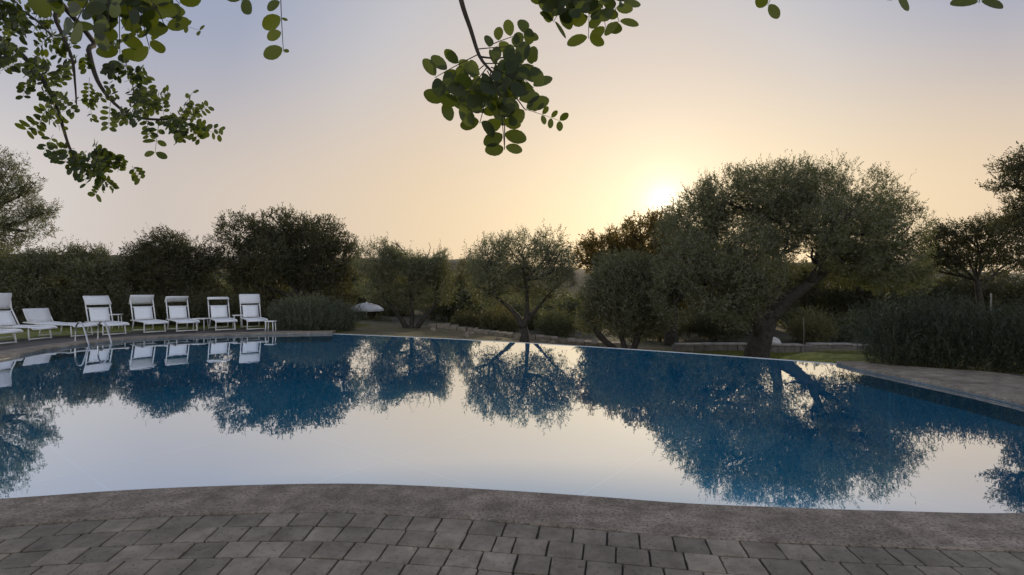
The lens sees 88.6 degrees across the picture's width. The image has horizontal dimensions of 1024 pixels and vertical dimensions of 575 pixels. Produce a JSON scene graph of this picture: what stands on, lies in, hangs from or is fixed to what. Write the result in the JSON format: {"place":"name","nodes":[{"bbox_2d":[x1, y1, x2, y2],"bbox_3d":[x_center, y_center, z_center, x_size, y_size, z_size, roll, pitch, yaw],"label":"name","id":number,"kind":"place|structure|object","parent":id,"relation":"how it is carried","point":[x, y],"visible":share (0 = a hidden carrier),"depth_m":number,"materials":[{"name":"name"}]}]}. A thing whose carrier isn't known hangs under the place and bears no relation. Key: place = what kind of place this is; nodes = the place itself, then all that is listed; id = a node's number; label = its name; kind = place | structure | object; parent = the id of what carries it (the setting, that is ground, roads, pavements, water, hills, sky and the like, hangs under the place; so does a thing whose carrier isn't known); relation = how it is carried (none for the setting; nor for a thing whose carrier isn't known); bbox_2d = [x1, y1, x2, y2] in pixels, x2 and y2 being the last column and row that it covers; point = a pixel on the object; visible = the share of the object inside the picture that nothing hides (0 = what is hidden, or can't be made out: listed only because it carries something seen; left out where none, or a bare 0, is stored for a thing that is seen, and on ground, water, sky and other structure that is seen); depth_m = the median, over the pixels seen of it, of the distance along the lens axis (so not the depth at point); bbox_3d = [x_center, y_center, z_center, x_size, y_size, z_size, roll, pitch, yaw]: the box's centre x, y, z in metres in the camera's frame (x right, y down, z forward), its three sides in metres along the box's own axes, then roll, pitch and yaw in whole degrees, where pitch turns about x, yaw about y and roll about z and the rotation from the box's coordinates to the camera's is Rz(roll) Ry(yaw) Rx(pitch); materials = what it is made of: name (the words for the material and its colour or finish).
{"place":"outdoors","nodes":[
{"label":"outdoors","id":0,"kind":"place"},
{"bbox_2d":[0,295,1023,374],"bbox_3d":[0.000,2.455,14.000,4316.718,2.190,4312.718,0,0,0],"label":"ground","id":1,"kind":"structure","parent":0,"point":[386,328],"depth_m":19.41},
{"bbox_2d":[0,144,63,255],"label":"tall tree","id":2,"kind":"object","parent":1,"relation":"on","point":[40,212],"visible":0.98,"depth_m":20.99,"materials":[{"name":"green plant"}]},
{"bbox_2d":[0,236,63,315],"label":"olive tree","id":3,"kind":"object","parent":1,"relation":"on","point":[15,270],"visible":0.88,"depth_m":18.75,"materials":[{"name":"green plant"}]},
{"bbox_2d":[0,280,65,328],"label":"shrub","id":4,"kind":"object","parent":1,"relation":"on","point":[21,318],"visible":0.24,"depth_m":18.43,"materials":[{"name":"green plant"}]},
{"bbox_2d":[38,279,125,327],"bbox_3d":[-15.627,0.806,18.955,3.511,2.248,2.128,0,0,17],"label":"shrub","id":5,"kind":"object","parent":1,"relation":"on","point":[74,308],"visible":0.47,"depth_m":18.53,"materials":[{"name":"green plant"}]},
{"bbox_2d":[32,235,137,310],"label":"olive tree","id":6,"kind":"object","parent":1,"relation":"on","point":[85,268],"visible":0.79,"depth_m":19.67,"materials":[{"name":"green plant"}]},
{"bbox_2d":[108,314,122,329],"bbox_3d":[-13.301,1.145,17.600,0.340,0.511,0.340,0,0,-19],"label":"side table","id":7,"kind":"object","parent":1,"relation":"on","point":[118,319],"visible":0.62,"depth_m":17.51,"materials":[{"name":"white paint"}]},
{"bbox_2d":[94,281,175,326],"bbox_3d":[-13.867,0.814,19.332,3.398,2.114,2.250,0,0,0],"label":"shrub","id":8,"kind":"object","parent":1,"relation":"on","point":[126,307],"visible":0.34,"depth_m":18.99,"materials":[{"name":"green plant"}]},
{"bbox_2d":[117,223,224,306],"bbox_3d":[-13.669,-0.494,20.983,4.232,4.189,2.501,0,0,0],"label":"olive tree","id":9,"kind":"object","parent":1,"relation":"on","point":[181,272],"visible":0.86,"depth_m":20.59,"materials":[{"name":"green plant"}]},
{"bbox_2d":[154,286,237,326],"bbox_3d":[-11.862,0.900,19.598,3.459,1.970,2.398,0,0,34],"label":"shrub","id":10,"kind":"object","parent":1,"relation":"on","point":[201,311],"visible":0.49,"depth_m":19.18,"materials":[{"name":"green plant"}]},
{"bbox_2d":[165,273,235,310],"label":"wild shrub","id":11,"kind":"object","parent":1,"relation":"on","point":[214,284],"visible":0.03,"depth_m":25.34,"materials":[{"name":"green plant"}]},
{"bbox_2d":[216,271,252,303],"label":"wild shrub","id":12,"kind":"object","parent":1,"relation":"on","point":[229,282],"visible":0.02,"depth_m":28.33,"materials":[{"name":"green plant"}]},
{"bbox_2d":[209,283,277,325],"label":"shrub","id":13,"kind":"object","parent":1,"relation":"on","point":[264,310],"visible":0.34,"depth_m":19.39,"materials":[{"name":"green plant"}]},
{"bbox_2d":[243,262,294,291],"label":"distant tree","id":14,"kind":"object","parent":1,"relation":"on","point":[289,286],"visible":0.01,"depth_m":33.24,"materials":[{"name":"green plant"}]},
{"bbox_2d":[255,285,295,314],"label":"wild shrub","id":15,"kind":"object","parent":1,"relation":"on","point":[289,291],"visible":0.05,"depth_m":25.55,"materials":[{"name":"green plant"}]},
{"bbox_2d":[206,203,364,307],"bbox_3d":[-9.436,-0.984,22.430,6.439,5.282,4.839,0,0,0],"label":"tree","id":16,"kind":"object","parent":1,"relation":"on","point":[281,244],"visible":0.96,"depth_m":21.52,"materials":[{"name":"green plant"}]},
{"bbox_2d":[263,290,366,330],"bbox_3d":[-6.575,0.884,17.444,3.491,1.643,2.256,0,0,0],"label":"rosemary bush","id":17,"kind":"object","parent":1,"relation":"on","point":[311,313],"visible":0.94,"depth_m":17.18,"materials":[{"name":"green plant"}]},
{"bbox_2d":[304,280,372,306],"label":"wild shrub","id":18,"kind":"object","parent":1,"relation":"on","point":[354,287],"visible":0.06,"depth_m":28.02,"materials":[{"name":"green plant"}]},
{"bbox_2d":[330,266,368,287],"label":"distant tree","id":19,"kind":"object","parent":1,"relation":"on","point":[354,278],"visible":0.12,"depth_m":37.49,"materials":[{"name":"green plant"}]},
{"bbox_2d":[329,295,382,318],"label":"shrub","id":20,"kind":"object","parent":1,"relation":"on","point":[373,314],"visible":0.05,"depth_m":23.84,"materials":[{"name":"green plant"}]},
{"bbox_2d":[352,276,376,303],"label":"wild shrub","id":21,"kind":"object","parent":1,"relation":"on","point":[355,283],"visible":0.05,"depth_m":29.05,"materials":[{"name":"green plant"}]},
{"bbox_2d":[351,301,383,315],"bbox_3d":[-6.513,1.071,23.500,1.478,0.899,1.478,0,0,-29],"label":"parasol","id":22,"kind":"object","parent":1,"relation":"on","point":[368,307],"visible":0.77,"depth_m":23.02,"materials":[{"name":"white fabric"}]},
{"bbox_2d":[357,308,396,321],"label":"shrub","id":23,"kind":"object","parent":1,"relation":"on","point":[376,318],"visible":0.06,"depth_m":22.38,"materials":[{"name":"green plant"}]},
{"bbox_2d":[353,288,408,314],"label":"wild shrub","id":24,"kind":"object","parent":1,"relation":"on","point":[364,300],"visible":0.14,"depth_m":27.66,"materials":[{"name":"green plant"}]},
{"bbox_2d":[379,289,419,315],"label":"wild shrub","id":25,"kind":"object","parent":1,"relation":"on","point":[393,314],"visible":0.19,"depth_m":26.71,"materials":[{"name":"green plant"}]},
{"bbox_2d":[350,231,460,328],"bbox_3d":[-4.121,-0.167,20.275,4.317,3.935,2.607,0,0,16],"label":"olive tree","id":26,"kind":"object","parent":1,"relation":"on","point":[427,271],"visible":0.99,"depth_m":19.98,"materials":[{"name":"green plant"}]},
{"bbox_2d":[0,323,880,358],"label":"grass","id":27,"kind":"structure","parent":1,"relation":"on","point":[778,356],"depth_m":18.46,"materials":[{"name":"green plant"}]},
{"bbox_2d":[416,272,486,321],"bbox_3d":[-3.272,0.374,26.143,2.862,3.176,4.754,0,0,-41],"label":"wild shrub","id":28,"kind":"object","parent":1,"relation":"on","point":[462,304],"visible":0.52,"depth_m":25.30,"materials":[{"name":"green plant"}]},
{"bbox_2d":[437,252,481,321],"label":"tree","id":29,"kind":"object","parent":1,"relation":"on","point":[459,270],"visible":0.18,"depth_m":25.74,"materials":[{"name":"green plant"}]},
{"bbox_2d":[448,302,485,328],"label":"shrub","id":30,"kind":"object","parent":1,"relation":"on","point":[465,320],"visible":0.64,"depth_m":21.27,"materials":[{"name":"green plant"}]},
{"bbox_2d":[456,271,493,316],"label":"wild shrub","id":31,"kind":"object","parent":1,"relation":"on","point":[480,298],"visible":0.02,"depth_m":31.91,"materials":[{"name":"green plant"}]},
{"bbox_2d":[476,303,523,331],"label":"shrub","id":32,"kind":"object","parent":1,"relation":"on","point":[493,321],"visible":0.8,"depth_m":23.09,"materials":[{"name":"green plant"}]},
{"bbox_2d":[0,0,1002,201],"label":"carob tree","id":33,"kind":"object","parent":1,"relation":"on","point":[504,81],"visible":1,"depth_m":1.14,"materials":[{"name":"green plant"}]},
{"bbox_2d":[479,289,523,313],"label":"wild shrub","id":34,"kind":"object","parent":1,"relation":"on","point":[508,297],"visible":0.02,"depth_m":33.17,"materials":[{"name":"green plant"}]},
{"bbox_2d":[480,292,523,325],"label":"wild shrub","id":35,"kind":"object","parent":1,"relation":"on","point":[512,305],"visible":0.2,"depth_m":27.43,"materials":[{"name":"green plant"}]},
{"bbox_2d":[0,328,1023,376],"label":"pool deck","id":36,"kind":"structure","parent":1,"relation":"on","point":[22,343],"depth_m":14.78,"materials":[{"name":"grey stone"}]},
{"bbox_2d":[0,329,23,343],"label":"sun lounger","id":37,"kind":"object","parent":36,"relation":"on","point":[6,331],"visible":1,"depth_m":12.76,"materials":[{"name":"white paint"}]},
{"bbox_2d":[0,293,57,339],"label":"sun lounger","id":38,"kind":"object","parent":36,"relation":"on","point":[7,320],"visible":0.98,"depth_m":14.11,"materials":[{"name":"white paint"}]},
{"bbox_2d":[22,308,97,336],"bbox_3d":[-12.794,0.982,14.869,2.032,0.762,0.650,0,0,16],"label":"sun lounger","id":39,"kind":"object","parent":36,"relation":"on","point":[39,316],"visible":0.95,"depth_m":14.98,"materials":[{"name":"white paint"}]},
{"bbox_2d":[83,295,129,335],"bbox_3d":[-11.973,0.805,15.473,1.682,1.117,0.645,0,0,35],"label":"sun lounger","id":40,"kind":"object","parent":36,"relation":"on","point":[98,315],"visible":0.98,"depth_m":15.73,"materials":[{"name":"white paint"}]},
{"bbox_2d":[129,295,168,332],"bbox_3d":[-11.282,0.799,16.282,1.669,1.129,0.646,0,0,41],"label":"sun lounger","id":41,"kind":"object","parent":36,"relation":"on","point":[143,314],"visible":1,"depth_m":16.60,"materials":[{"name":"white paint"}]},
{"bbox_2d":[164,296,199,331],"bbox_3d":[-10.534,0.823,16.741,0.645,1.081,1.697,0,0,-44],"label":"sun lounger","id":42,"kind":"object","parent":36,"relation":"on","point":[178,314],"visible":1,"depth_m":17.06,"materials":[{"name":"white paint"}]},
{"bbox_2d":[192,318,209,329],"bbox_3d":[-10.079,1.197,17.000,0.400,0.408,0.400,0,0,-9],"label":"side table","id":43,"kind":"object","parent":36,"relation":"on","point":[203,322],"visible":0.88,"depth_m":16.86,"materials":[{"name":"white paint"}]},
{"bbox_2d":[207,297,237,330],"bbox_3d":[-9.512,0.841,17.205,0.644,1.045,1.669,0,0,-38],"label":"sun lounger","id":44,"kind":"object","parent":36,"relation":"on","point":[219,313],"visible":0.94,"depth_m":17.55,"materials":[{"name":"white paint"}]},
{"bbox_2d":[232,315,242,328],"bbox_3d":[-9.307,1.163,17.800,0.300,0.475,0.300,0,0,-37],"label":"side table","id":45,"kind":"object","parent":36,"relation":"on","point":[240,320],"visible":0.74,"depth_m":17.77,"materials":[{"name":"white paint"}]},
{"bbox_2d":[239,294,267,329],"bbox_3d":[-8.635,0.795,17.513,0.645,1.136,1.638,0,0,-35],"label":"sun lounger","id":46,"kind":"object","parent":36,"relation":"on","point":[250,313],"visible":0.96,"depth_m":17.96,"materials":[{"name":"white paint"}]},
{"bbox_2d":[264,320,276,331],"bbox_3d":[-7.544,1.220,16.400,0.280,0.362,0.280,0,0,-4],"label":"side table","id":47,"kind":"object","parent":36,"relation":"on","point":[272,321],"visible":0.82,"depth_m":16.29,"materials":[{"name":"white paint"}]},
{"bbox_2d":[0,513,1023,574],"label":"paving","id":48,"kind":"structure","parent":36,"relation":"on","point":[272,544],"depth_m":2.69,"materials":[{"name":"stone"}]},
{"bbox_2d":[0,330,1023,552],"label":"pool coping","id":49,"kind":"object","parent":36,"relation":"on","point":[974,532],"visible":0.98,"depth_m":3.18,"materials":[{"name":"stone"}]},
{"bbox_2d":[74,320,111,344],"bbox_3d":[-10.522,1.650,13.227,0.948,1.600,0.581,0,0,30],"label":"pool ladder","id":50,"kind":"object","parent":49,"relation":"attached to","point":[82,324],"visible":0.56,"depth_m":13.22,"materials":[{"name":"metal"}]},
{"bbox_2d":[459,221,579,341],"bbox_3d":[0.267,-0.215,18.968,4.364,4.659,3.692,0,0,0],"label":"olive tree","id":51,"kind":"object","parent":1,"relation":"on","point":[524,272],"visible":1,"depth_m":18.55,"materials":[{"name":"green plant"}]},
{"bbox_2d":[503,293,540,326],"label":"wild shrub","id":52,"kind":"object","parent":1,"relation":"on","point":[522,305],"visible":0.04,"depth_m":27.62,"materials":[{"name":"green plant"}]},
{"bbox_2d":[513,282,545,296],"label":"distant tree","id":53,"kind":"object","parent":1,"relation":"on","point":[529,289],"visible":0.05,"depth_m":41.58,"materials":[{"name":"green plant"}]},
{"bbox_2d":[428,323,631,347],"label":"dry stone wall","id":54,"kind":"structure","parent":1,"relation":"on","point":[575,341],"depth_m":20.41,"materials":[{"name":"grey stone"}]},
{"bbox_2d":[513,302,558,329],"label":"wild shrub","id":55,"kind":"object","parent":1,"relation":"on","point":[536,317],"visible":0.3,"depth_m":25.62,"materials":[{"name":"green plant"}]},
{"bbox_2d":[520,292,562,318],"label":"wild shrub","id":56,"kind":"object","parent":1,"relation":"on","point":[546,306],"visible":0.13,"depth_m":32.21,"materials":[{"name":"green plant"}]},
{"bbox_2d":[532,287,575,302],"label":"wild shrub","id":57,"kind":"object","parent":1,"relation":"on","point":[560,297],"visible":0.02,"depth_m":35.70,"materials":[{"name":"green plant"}]},
{"bbox_2d":[533,302,579,336],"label":"shrub","id":58,"kind":"object","parent":1,"relation":"on","point":[555,326],"visible":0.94,"depth_m":23.17,"materials":[{"name":"green plant"}]},
{"bbox_2d":[546,288,606,331],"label":"wild shrub","id":59,"kind":"object","parent":1,"relation":"on","point":[571,303],"visible":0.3,"depth_m":30.15,"materials":[{"name":"green plant"}]},
{"bbox_2d":[490,488,726,504],"bbox_3d":[-2.193,2.055,9.480,16.526,1.289,12.880,0,0,0],"label":"pool basin","id":60,"kind":"object","parent":1,"relation":"in","point":[617,495],"visible":0.06,"depth_m":6.84,"materials":[{"name":"tile"}]},
{"bbox_2d":[0,334,1023,512],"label":"water","id":61,"kind":"structure","parent":60,"relation":"in","point":[269,409],"depth_m":5.44,"materials":[{"name":"blue liquid"}]},
{"bbox_2d":[0,334,1023,406],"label":"pool waterline","id":62,"kind":"object","parent":60,"relation":"attached to","point":[294,334],"visible":0.16,"depth_m":9.60,"materials":[{"name":"tile"}]},
{"bbox_2d":[346,334,835,363],"bbox_3d":[0.409,2.227,13.053,13.032,1.646,0.600,0,0,29],"label":"pool overflow edge","id":63,"kind":"object","parent":60,"relation":"attached to","point":[608,347],"visible":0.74,"depth_m":12.09,"materials":[{"name":"stone"}]},
{"bbox_2d":[572,243,674,348],"bbox_3d":[3.701,0.477,17.538,3.488,4.071,2.758,0,0,0],"label":"olive tree","id":64,"kind":"object","parent":1,"relation":"on","point":[620,307],"visible":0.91,"depth_m":17.03,"materials":[{"name":"green plant"}]},
{"bbox_2d":[567,199,707,345],"bbox_3d":[5.460,-0.571,22.186,6.552,6.276,3.184,0,0,0],"label":"tree","id":65,"kind":"object","parent":1,"relation":"on","point":[634,239],"visible":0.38,"depth_m":21.72,"materials":[{"name":"green plant"}]},
{"bbox_2d":[635,316,695,340],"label":"shrub","id":66,"kind":"object","parent":1,"relation":"on","point":[662,337],"visible":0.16,"depth_m":23.53,"materials":[{"name":"green plant"}]},
{"bbox_2d":[678,297,752,337],"bbox_3d":[9.492,1.350,25.590,2.845,2.564,4.338,0,0,-38],"label":"wild shrub","id":67,"kind":"object","parent":1,"relation":"on","point":[692,312],"visible":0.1,"depth_m":25.18,"materials":[{"name":"green plant"}]},
{"bbox_2d":[681,305,752,341],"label":"shrub","id":68,"kind":"object","parent":1,"relation":"on","point":[703,327],"visible":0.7,"depth_m":23.16,"materials":[{"name":"green plant"}]},
{"bbox_2d":[649,235,802,335],"bbox_3d":[10.813,-0.148,27.010,8.602,5.724,3.297,0,0,0],"label":"dense tree","id":69,"kind":"object","parent":1,"relation":"on","point":[788,287],"visible":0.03,"depth_m":26.47,"materials":[{"name":"green plant"}]},
{"bbox_2d":[672,342,813,352],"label":"stone wall","id":70,"kind":"structure","parent":1,"relation":"on","point":[741,346],"depth_m":19.51,"materials":[{"name":"grey stone"}]},
{"bbox_2d":[772,337,780,342],"bbox_3d":[10.148,2.279,20.597,1.112,0.673,0.573,0,0,0],"label":"boulder","id":71,"kind":"object","parent":1,"relation":"on","point":[776,340],"visible":0.16,"depth_m":20.44,"materials":[{"name":"stone"}]},
{"bbox_2d":[638,148,946,357],"bbox_3d":[8.678,-0.908,16.606,9.689,7.022,5.729,0,0,-20],"label":"olive tree","id":72,"kind":"object","parent":1,"relation":"on","point":[830,227],"visible":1,"depth_m":15.70,"materials":[{"name":"green plant"}]},
{"bbox_2d":[781,301,827,327],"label":"wild shrub","id":73,"kind":"object","parent":1,"relation":"on","point":[790,310],"visible":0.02,"depth_m":31.81,"materials":[{"name":"green plant"}]},
{"bbox_2d":[782,294,830,331],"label":"wild shrub","id":74,"kind":"object","parent":1,"relation":"on","point":[791,314],"visible":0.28,"depth_m":28.72,"materials":[{"name":"green plant"}]},
{"bbox_2d":[783,300,839,342],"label":"shrub","id":75,"kind":"object","parent":1,"relation":"on","point":[818,331],"visible":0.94,"depth_m":22.67,"materials":[{"name":"green plant"}]},
{"bbox_2d":[785,257,873,323],"bbox_3d":[17.291,0.429,29.037,5.137,4.459,4.354,0,0,38],"label":"shrub","id":76,"kind":"object","parent":1,"relation":"on","point":[829,298],"visible":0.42,"depth_m":28.26,"materials":[{"name":"green plant"}]},
{"bbox_2d":[827,305,843,326],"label":"wild shrub","id":77,"kind":"object","parent":1,"relation":"on","point":[833,315],"visible":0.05,"depth_m":32.52,"materials":[{"name":"green plant"}]},
{"bbox_2d":[805,343,872,349],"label":"stone kerb","id":78,"kind":"structure","parent":1,"relation":"on","point":[834,345],"depth_m":20.35,"materials":[{"name":"grey stone"}]},
{"bbox_2d":[825,316,856,341],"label":"shrub","id":79,"kind":"object","parent":1,"relation":"on","point":[843,337],"visible":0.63,"depth_m":23.59,"materials":[{"name":"green plant"}]},
{"bbox_2d":[831,305,875,336],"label":"wild shrub","id":80,"kind":"object","parent":1,"relation":"on","point":[843,320],"visible":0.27,"depth_m":26.15,"materials":[{"name":"green plant"}]},
{"bbox_2d":[842,289,885,319],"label":"distant tree","id":81,"kind":"object","parent":1,"relation":"on","point":[845,310],"visible":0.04,"depth_m":30.58,"materials":[{"name":"green plant"}]},
{"bbox_2d":[836,260,956,312],"bbox_3d":[19.894,0.445,27.115,5.962,4.333,3.888,0,0,0],"label":"shrub","id":82,"kind":"object","parent":1,"relation":"on","point":[869,295],"visible":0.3,"depth_m":26.61,"materials":[{"name":"green plant"}]},
{"bbox_2d":[841,284,1023,373],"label":"hedge","id":83,"kind":"object","parent":1,"relation":"on","point":[908,332],"visible":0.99,"depth_m":9.03,"materials":[{"name":"green plant"}]},
{"bbox_2d":[911,205,1023,316],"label":"thin tree","id":84,"kind":"object","parent":1,"relation":"on","point":[948,251],"visible":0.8,"depth_m":19.80,"materials":[{"name":"green plant"}]},
{"bbox_2d":[923,260,1023,317],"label":"shrub","id":85,"kind":"object","parent":1,"relation":"on","point":[1000,290],"visible":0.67,"depth_m":24.39,"materials":[{"name":"green plant"}]},
{"bbox_2d":[990,293,991,359],"bbox_3d":[10.956,1.375,12.000,0.045,2.477,0.042,0,0,0],"label":"wooden stake","id":86,"kind":"object","parent":1,"relation":"on","point":[990,306],"visible":0.21,"depth_m":11.99,"materials":[{"name":"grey wood"}]},
{"bbox_2d":[975,141,1023,258],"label":"tall tree","id":87,"kind":"object","parent":1,"relation":"on","point":[1016,169],"visible":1,"depth_m":17.02,"materials":[{"name":"green plant"}]},
{"bbox_2d":[0,0,1023,273],"label":"sky","id":88,"kind":"structure","parent":0,"point":[342,124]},
{"bbox_2d":[11,254,1023,297],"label":"hills","id":89,"kind":"structure","parent":0,"point":[580,274],"depth_m":162.91,"materials":[{"name":"green plant"}]}
]}

